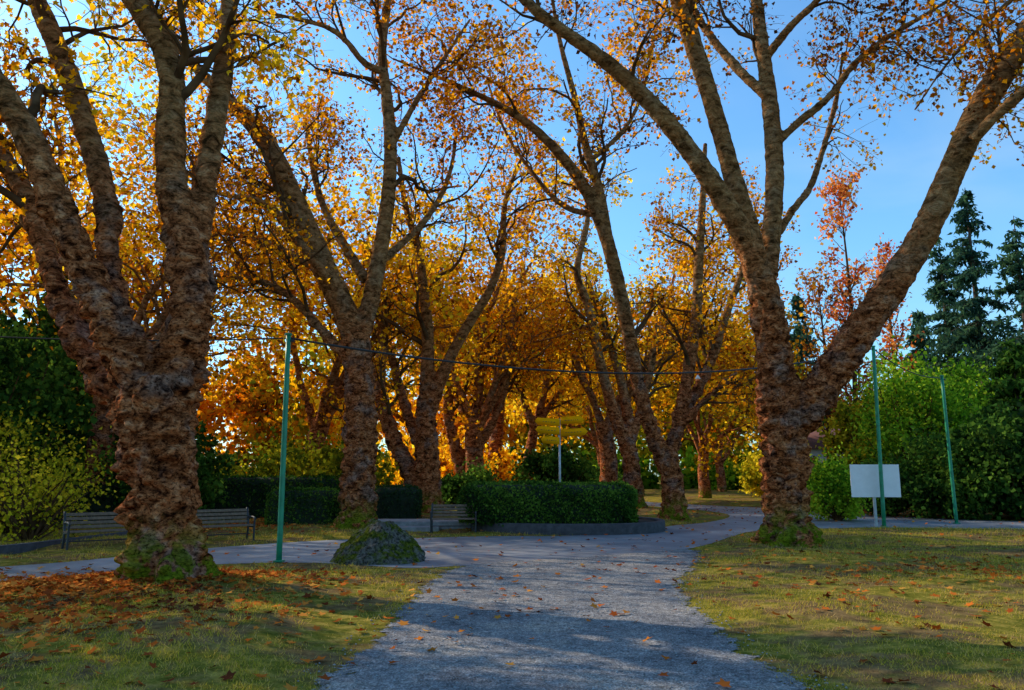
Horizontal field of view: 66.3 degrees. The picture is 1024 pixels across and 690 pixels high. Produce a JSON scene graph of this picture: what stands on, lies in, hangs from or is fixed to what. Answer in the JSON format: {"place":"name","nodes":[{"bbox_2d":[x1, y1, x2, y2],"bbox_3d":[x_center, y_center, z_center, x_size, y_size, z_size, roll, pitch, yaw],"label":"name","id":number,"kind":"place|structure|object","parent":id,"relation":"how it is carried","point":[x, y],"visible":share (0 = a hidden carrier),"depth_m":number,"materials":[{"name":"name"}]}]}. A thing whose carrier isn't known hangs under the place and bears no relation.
{"place":"outdoors","nodes":[
{"label":"outdoors","id":0,"kind":"place"},
{"bbox_2d":[0,481,1023,689],"bbox_3d":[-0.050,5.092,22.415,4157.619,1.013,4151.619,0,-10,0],"label":"ground","id":1,"kind":"structure","parent":0,"point":[342,631],"depth_m":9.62,"materials":[{"name":"green plant"}]},
{"bbox_2d":[0,269,92,481],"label":"evergreen shrub","id":2,"kind":"object","parent":1,"relation":"on","point":[3,317],"visible":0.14,"depth_m":32.77,"materials":[{"name":"green plant"}]},
{"bbox_2d":[0,316,97,504],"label":"evergreen shrub","id":3,"kind":"object","parent":1,"relation":"on","point":[12,358],"visible":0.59,"depth_m":26.27,"materials":[{"name":"green plant"}]},
{"bbox_2d":[8,272,92,477],"bbox_3d":[-21.873,2.481,36.360,9.665,13.264,8.530,5,-11,-26],"label":"fir tree","id":4,"kind":"object","parent":1,"relation":"on","point":[46,315],"depth_m":36.02,"materials":[{"name":"green plant"}]},
{"bbox_2d":[0,380,116,534],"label":"yellow shrub","id":5,"kind":"object","parent":1,"relation":"on","point":[3,469],"visible":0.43,"depth_m":24.38,"materials":[{"name":"green plant"}]},
{"bbox_2d":[0,414,127,542],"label":"yellow shrub","id":6,"kind":"object","parent":1,"relation":"on","point":[24,525],"visible":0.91,"depth_m":21.39,"materials":[{"name":"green plant"}]},
{"bbox_2d":[0,531,127,554],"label":"stone kerb","id":7,"kind":"structure","parent":1,"relation":"on","point":[16,548],"depth_m":19.02,"materials":[{"name":"grey stone"}]},
{"bbox_2d":[33,480,131,523],"bbox_3d":[-15.842,5.971,29.433,7.158,1.860,1.970,2,-10,-12],"label":"trimmed hedge","id":8,"kind":"object","parent":1,"relation":"on","point":[103,500],"visible":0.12,"depth_m":28.78,"materials":[{"name":"green plant"}]},
{"bbox_2d":[61,512,126,549],"bbox_3d":[-10.146,4.617,19.475,1.750,0.966,0.662,8,-13,-40],"label":"park bench","id":9,"kind":"object","parent":1,"relation":"on","point":[68,521],"visible":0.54,"depth_m":19.39,"materials":[{"name":"grey wood"}]},
{"bbox_2d":[0,98,281,408],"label":"plane tree","id":10,"kind":"object","parent":1,"relation":"on","point":[6,306],"visible":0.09,"depth_m":39.93,"materials":[{"name":"orange plant"}]},
{"bbox_2d":[0,0,323,582],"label":"plane tree","id":11,"kind":"object","parent":1,"relation":"on","point":[143,388],"visible":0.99,"depth_m":13.82,"materials":[{"name":"brown plant"}]},
{"bbox_2d":[88,416,240,516],"bbox_3d":[-13.713,4.697,30.532,5.658,4.727,5.831,0,-10,0],"label":"evergreen shrub","id":12,"kind":"object","parent":1,"relation":"on","point":[206,486],"visible":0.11,"depth_m":30.72,"materials":[{"name":"green plant"}]},
{"bbox_2d":[0,0,368,484],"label":"plane tree","id":13,"kind":"object","parent":1,"relation":"on","point":[100,437],"visible":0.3,"depth_m":32.29,"materials":[{"name":"orange plant"}]},
{"bbox_2d":[196,507,255,540],"bbox_3d":[-7.932,4.931,21.331,1.750,0.966,0.662,8,-13,-40],"label":"park bench","id":14,"kind":"object","parent":1,"relation":"on","point":[224,515],"visible":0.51,"depth_m":21.61,"materials":[{"name":"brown wood"}]},
{"bbox_2d":[119,474,340,520],"bbox_3d":[-12.007,6.512,33.395,9.535,2.137,2.139,0,-10,0],"label":"trimmed hedge","id":15,"kind":"object","parent":1,"relation":"on","point":[245,491],"visible":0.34,"depth_m":32.71,"materials":[{"name":"green plant"}]},
{"bbox_2d":[273,333,294,561],"bbox_3d":[-4.871,2.193,16.782,0.205,4.974,0.200,0,-10,0],"label":"green pole","id":16,"kind":"object","parent":1,"relation":"on","point":[289,340],"visible":0.96,"depth_m":16.72,"materials":[{"name":"metal"}]},
{"bbox_2d":[0,336,285,340],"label":"overhead cable","id":17,"kind":"object","parent":16,"relation":"attached to","point":[150,340],"visible":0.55,"depth_m":17.18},
{"bbox_2d":[291,337,872,373],"bbox_3d":[4.173,0.100,22.938,21.455,1.920,0.047,6,-11,-32],"label":"overhead cable","id":18,"kind":"object","parent":16,"relation":"attached to","point":[346,347],"visible":0.8,"depth_m":20.17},
{"bbox_2d":[264,486,340,525],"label":"trimmed hedge","id":19,"kind":"object","parent":1,"relation":"on","point":[309,505],"visible":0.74,"depth_m":27.24,"materials":[{"name":"green plant"}]},
{"bbox_2d":[215,419,402,490],"bbox_3d":[-9.995,5.736,37.375,9.667,5.000,9.560,0,-10,0],"label":"yellow shrub","id":20,"kind":"object","parent":1,"relation":"on","point":[326,459],"visible":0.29,"depth_m":36.46,"materials":[{"name":"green plant"}]},
{"bbox_2d":[105,0,531,528],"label":"plane tree","id":21,"kind":"object","parent":1,"relation":"on","point":[358,499],"visible":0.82,"depth_m":27.18,"materials":[{"name":"brown plant"}]},
{"bbox_2d":[209,150,508,472],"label":"plane tree","id":22,"kind":"object","parent":1,"relation":"on","point":[335,379],"visible":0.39,"depth_m":41.52,"materials":[{"name":"orange plant"}]},
{"bbox_2d":[329,518,425,564],"bbox_3d":[-2.817,4.528,16.488,2.120,1.739,1.400,0,-10,0],"label":"mossy boulder","id":23,"kind":"object","parent":1,"relation":"on","point":[373,541],"visible":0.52,"depth_m":16.22,"materials":[{"name":"grey stone"}]},
{"bbox_2d":[375,484,423,518],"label":"trimmed hedge","id":24,"kind":"object","parent":1,"relation":"on","point":[398,501],"visible":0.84,"depth_m":31.73,"materials":[{"name":"green plant"}]},
{"bbox_2d":[378,519,470,531],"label":"low wall","id":25,"kind":"structure","parent":1,"relation":"on","point":[421,525],"depth_m":26.75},
{"bbox_2d":[305,89,599,513],"bbox_3d":[-4.295,-1.669,38.656,16.836,19.987,10.151,-6,-12,34],"label":"plane tree","id":26,"kind":"object","parent":1,"relation":"on","point":[422,471],"visible":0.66,"depth_m":37.78,"materials":[{"name":"brown plant"}]},
{"bbox_2d":[430,503,476,533],"bbox_3d":[-1.868,5.574,25.129,1.500,0.966,0.662,0,-10,-2],"label":"park bench","id":27,"kind":"object","parent":1,"relation":"on","point":[432,515],"visible":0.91,"depth_m":25.33,"materials":[{"name":"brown wood"}]},
{"bbox_2d":[377,425,540,485],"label":"yellow shrub","id":28,"kind":"object","parent":1,"relation":"on","point":[507,464],"visible":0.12,"depth_m":58.77,"materials":[{"name":"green plant"}]},
{"bbox_2d":[325,164,621,474],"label":"plane tree","id":29,"kind":"object","parent":1,"relation":"on","point":[473,447],"visible":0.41,"depth_m":48.41,"materials":[{"name":"orange plant"}]},
{"bbox_2d":[440,456,508,507],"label":"rhododendron shrub","id":30,"kind":"object","parent":1,"relation":"on","point":[451,486],"visible":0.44,"depth_m":42.39,"materials":[{"name":"green plant"}]},
{"bbox_2d":[391,220,571,503],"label":"plane tree","id":31,"kind":"object","parent":1,"relation":"on","point":[457,450],"visible":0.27,"depth_m":49.81,"materials":[{"name":"orange plant"}]},
{"bbox_2d":[435,280,551,480],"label":"plane tree","id":32,"kind":"object","parent":1,"relation":"on","point":[496,437],"visible":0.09,"depth_m":59.23,"materials":[{"name":"orange plant"}]},
{"bbox_2d":[0,495,1023,689],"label":"fallen leaves","id":33,"kind":"object","parent":1,"relation":"on","point":[47,582],"visible":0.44,"depth_m":11.37,"materials":[{"name":"orange plant"}]},
{"bbox_2d":[76,288,976,489],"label":"distant trees","id":34,"kind":"object","parent":1,"relation":"on","point":[264,407],"visible":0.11,"depth_m":95.33,"materials":[{"name":"orange plant"}]},
{"bbox_2d":[483,267,628,477],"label":"plane tree","id":35,"kind":"object","parent":1,"relation":"on","point":[542,411],"visible":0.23,"depth_m":55.79,"materials":[{"name":"orange plant"}]},
{"bbox_2d":[508,443,604,481],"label":"rhododendron shrub","id":36,"kind":"object","parent":1,"relation":"on","point":[536,465],"visible":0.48,"depth_m":45.60,"materials":[{"name":"green plant"}]},
{"bbox_2d":[535,416,587,481],"bbox_3d":[1.894,4.816,30.016,2.058,4.217,0.299,1,-10,-4],"label":"direction signpost","id":37,"kind":"object","parent":1,"relation":"on","point":[559,431],"visible":0.97,"depth_m":30.25,"materials":[{"name":"yellow metal"}]},
{"bbox_2d":[321,0,812,521],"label":"plane tree","id":38,"kind":"object","parent":1,"relation":"on","point":[665,454],"visible":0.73,"depth_m":31.58,"materials":[{"name":"brown plant"}]},
{"bbox_2d":[471,517,664,534],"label":"planter wall","id":39,"kind":"structure","parent":1,"relation":"on","point":[656,525],"depth_m":24.31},
{"bbox_2d":[632,519,652,522],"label":"planter soil","id":40,"kind":"structure","parent":39,"relation":"in","point":[640,520],"depth_m":27.40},
{"bbox_2d":[456,479,638,526],"bbox_3d":[1.211,5.345,26.677,6.233,1.556,4.343,0,-10,0],"label":"trimmed hedge","id":41,"kind":"object","parent":40,"relation":"on","point":[548,502],"visible":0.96,"depth_m":24.92,"materials":[{"name":"green plant"}]},
{"bbox_2d":[504,267,691,466],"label":"plane tree","id":42,"kind":"object","parent":1,"relation":"on","point":[591,438],"visible":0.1,"depth_m":76.68,"materials":[{"name":"orange plant"}]},
{"bbox_2d":[590,461,644,493],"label":"rhododendron shrub","id":43,"kind":"object","parent":1,"relation":"on","point":[620,477],"visible":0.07,"depth_m":65.65,"materials":[{"name":"green plant"}]},
{"bbox_2d":[525,138,715,507],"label":"plane tree","id":44,"kind":"object","parent":1,"relation":"on","point":[626,425],"visible":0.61,"depth_m":46.06,"materials":[{"name":"orange plant"}]},
{"bbox_2d":[481,183,796,481],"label":"plane tree","id":45,"kind":"object","parent":1,"relation":"on","point":[607,447],"visible":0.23,"depth_m":51.97,"materials":[{"name":"orange plant"}]},
{"bbox_2d":[632,359,809,491],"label":"plane tree","id":46,"kind":"object","parent":1,"relation":"on","point":[721,481],"visible":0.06,"depth_m":75.05,"materials":[{"name":"orange plant"}]},
{"bbox_2d":[629,283,817,497],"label":"plane tree","id":47,"kind":"object","parent":1,"relation":"on","point":[703,458],"visible":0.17,"depth_m":57.65,"materials":[{"name":"orange plant"}]},
{"bbox_2d":[694,455,757,489],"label":"yellow shrub","id":48,"kind":"object","parent":1,"relation":"on","point":[728,472],"visible":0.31,"depth_m":80.84,"materials":[{"name":"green plant"}]},
{"bbox_2d":[463,0,1023,547],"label":"plane tree","id":49,"kind":"object","parent":1,"relation":"on","point":[791,408],"visible":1,"depth_m":20.58,"materials":[{"name":"brown plant"}]},
{"bbox_2d":[733,443,826,496],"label":"yellow shrub","id":50,"kind":"object","parent":1,"relation":"on","point":[751,462],"visible":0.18,"depth_m":61.22,"materials":[{"name":"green plant"}]},
{"bbox_2d":[757,292,837,453],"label":"fir tree","id":51,"kind":"object","parent":1,"relation":"on","point":[798,330],"visible":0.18,"depth_m":85.87,"materials":[{"name":"green plant"}]},
{"bbox_2d":[750,456,845,510],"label":"laurel shrub","id":52,"kind":"object","parent":1,"relation":"on","point":[814,460],"depth_m":41.35,"materials":[{"name":"green plant"}]},
{"bbox_2d":[809,449,842,461],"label":"walls","id":53,"kind":"structure","parent":1,"relation":"on","point":[815,452],"depth_m":73.83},
{"bbox_2d":[807,428,848,448],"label":"roof","id":54,"kind":"structure","parent":53,"relation":"on","point":[812,438],"depth_m":75.28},
{"bbox_2d":[787,250,869,459],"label":"red maple tree","id":55,"kind":"object","parent":1,"relation":"on","point":[819,290],"visible":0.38,"depth_m":55.08,"materials":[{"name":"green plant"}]},
{"bbox_2d":[806,442,878,520],"bbox_3d":[13.350,5.681,32.400,3.143,3.385,3.496,-8,-12,38],"label":"laurel shrub","id":56,"kind":"object","parent":1,"relation":"on","point":[832,498],"visible":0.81,"depth_m":32.06,"materials":[{"name":"green plant"}]},
{"bbox_2d":[807,386,891,474],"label":"green maple tree","id":57,"kind":"object","parent":1,"relation":"on","point":[842,417],"visible":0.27,"depth_m":49.80,"materials":[{"name":"green plant"}]},
{"bbox_2d":[811,163,896,424],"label":"red maple tree","id":58,"kind":"object","parent":1,"relation":"on","point":[843,193],"visible":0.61,"depth_m":53.50,"materials":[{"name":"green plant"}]},
{"bbox_2d":[849,464,900,526],"bbox_3d":[13.088,5.468,28.178,1.745,2.317,0.104,0,-10,2],"label":"notice board","id":59,"kind":"object","parent":1,"relation":"on","point":[864,478],"visible":0.9,"depth_m":28.22,"materials":[{"name":"grey metal"}]},
{"bbox_2d":[871,346,887,527],"bbox_3d":[13.207,3.291,28.195,0.336,6.619,0.200,0,-10,0],"label":"green pole","id":60,"kind":"object","parent":1,"relation":"on","point":[882,497],"visible":0.84,"depth_m":28.13,"materials":[{"name":"metal"}]},
{"bbox_2d":[876,351,941,377],"bbox_3d":[15.103,0.733,29.830,4.426,0.858,0.040,6,-11,-32],"label":"overhead cable","id":61,"kind":"object","parent":60,"relation":"attached to","point":[905,369],"visible":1,"depth_m":29.63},
{"bbox_2d":[846,454,927,516],"bbox_3d":[17.313,6.503,36.165,4.344,3.020,4.016,2,-10,-14],"label":"evergreen shrub","id":62,"kind":"object","parent":1,"relation":"on","point":[891,509],"visible":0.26,"depth_m":35.28,"materials":[{"name":"green plant"}]},
{"bbox_2d":[861,233,924,409],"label":"red maple tree","id":63,"kind":"object","parent":1,"relation":"on","point":[889,327],"visible":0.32,"depth_m":55.88,"materials":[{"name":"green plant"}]},
{"bbox_2d":[844,335,988,470],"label":"green maple tree","id":64,"kind":"object","parent":1,"relation":"on","point":[901,418],"visible":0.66,"depth_m":40.97,"materials":[{"name":"green plant"}]},
{"bbox_2d":[900,310,937,394],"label":"fir tree","id":65,"kind":"object","parent":1,"relation":"on","point":[917,317],"visible":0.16,"depth_m":81.02,"materials":[{"name":"green plant"}]},
{"bbox_2d":[909,237,970,407],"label":"fir tree","id":66,"kind":"object","parent":1,"relation":"on","point":[936,293],"visible":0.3,"depth_m":67.36,"materials":[{"name":"green plant"}]},
{"bbox_2d":[872,424,1015,519],"bbox_3d":[19.145,5.590,34.630,5.368,4.310,5.543,9,-13,-41],"label":"evergreen shrub","id":67,"kind":"object","parent":1,"relation":"on","point":[934,498],"visible":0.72,"depth_m":33.50,"materials":[{"name":"green plant"}]},
{"bbox_2d":[939,375,960,523],"bbox_3d":[17.014,4.071,30.468,0.219,5.837,0.200,0,-10,0],"label":"green pole","id":68,"kind":"object","parent":1,"relation":"on","point":[942,379],"visible":0.98,"depth_m":30.41,"materials":[{"name":"metal"}]},
{"bbox_2d":[913,341,1023,444],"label":"green maple tree","id":69,"kind":"object","parent":1,"relation":"on","point":[969,377],"visible":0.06,"depth_m":49.47,"materials":[{"name":"green plant"}]},
{"bbox_2d":[922,402,1023,520],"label":"evergreen shrub","id":70,"kind":"object","parent":1,"relation":"on","point":[1000,440],"visible":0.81,"depth_m":32.71,"materials":[{"name":"green plant"}]},
{"bbox_2d":[936,188,1021,407],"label":"fir tree","id":71,"kind":"object","parent":1,"relation":"on","point":[970,334],"visible":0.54,"depth_m":63.19,"materials":[{"name":"green plant"}]},
{"bbox_2d":[976,216,1023,408],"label":"fir tree","id":72,"kind":"object","parent":1,"relation":"on","point":[1011,264],"visible":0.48,"depth_m":57.78,"materials":[{"name":"green plant"}]},
{"bbox_2d":[980,337,1023,450],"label":"fir tree","id":73,"kind":"object","parent":1,"relation":"on","point":[1010,363],"visible":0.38,"depth_m":44.16,"materials":[{"name":"green plant"}]},
{"bbox_2d":[1000,397,1023,488],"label":"evergreen shrub","id":74,"kind":"object","parent":1,"relation":"on","point":[1018,413],"visible":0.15,"depth_m":34.42,"materials":[{"name":"green plant"}]},
{"bbox_2d":[0,502,1023,580],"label":"asphalt road","id":75,"kind":"structure","parent":0,"point":[526,548],"depth_m":20.41,"materials":[{"name":"grey asphalt"}]},
{"bbox_2d":[0,0,1023,475],"label":"sky","id":76,"kind":"structure","parent":0,"point":[891,196],"materials":[{"name":"blue"}]},
{"bbox_2d":[298,549,846,689],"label":"gravel path","id":77,"kind":"structure","parent":0,"point":[495,656],"depth_m":8.64,"materials":[{"name":"grey gravel"}]}
]}

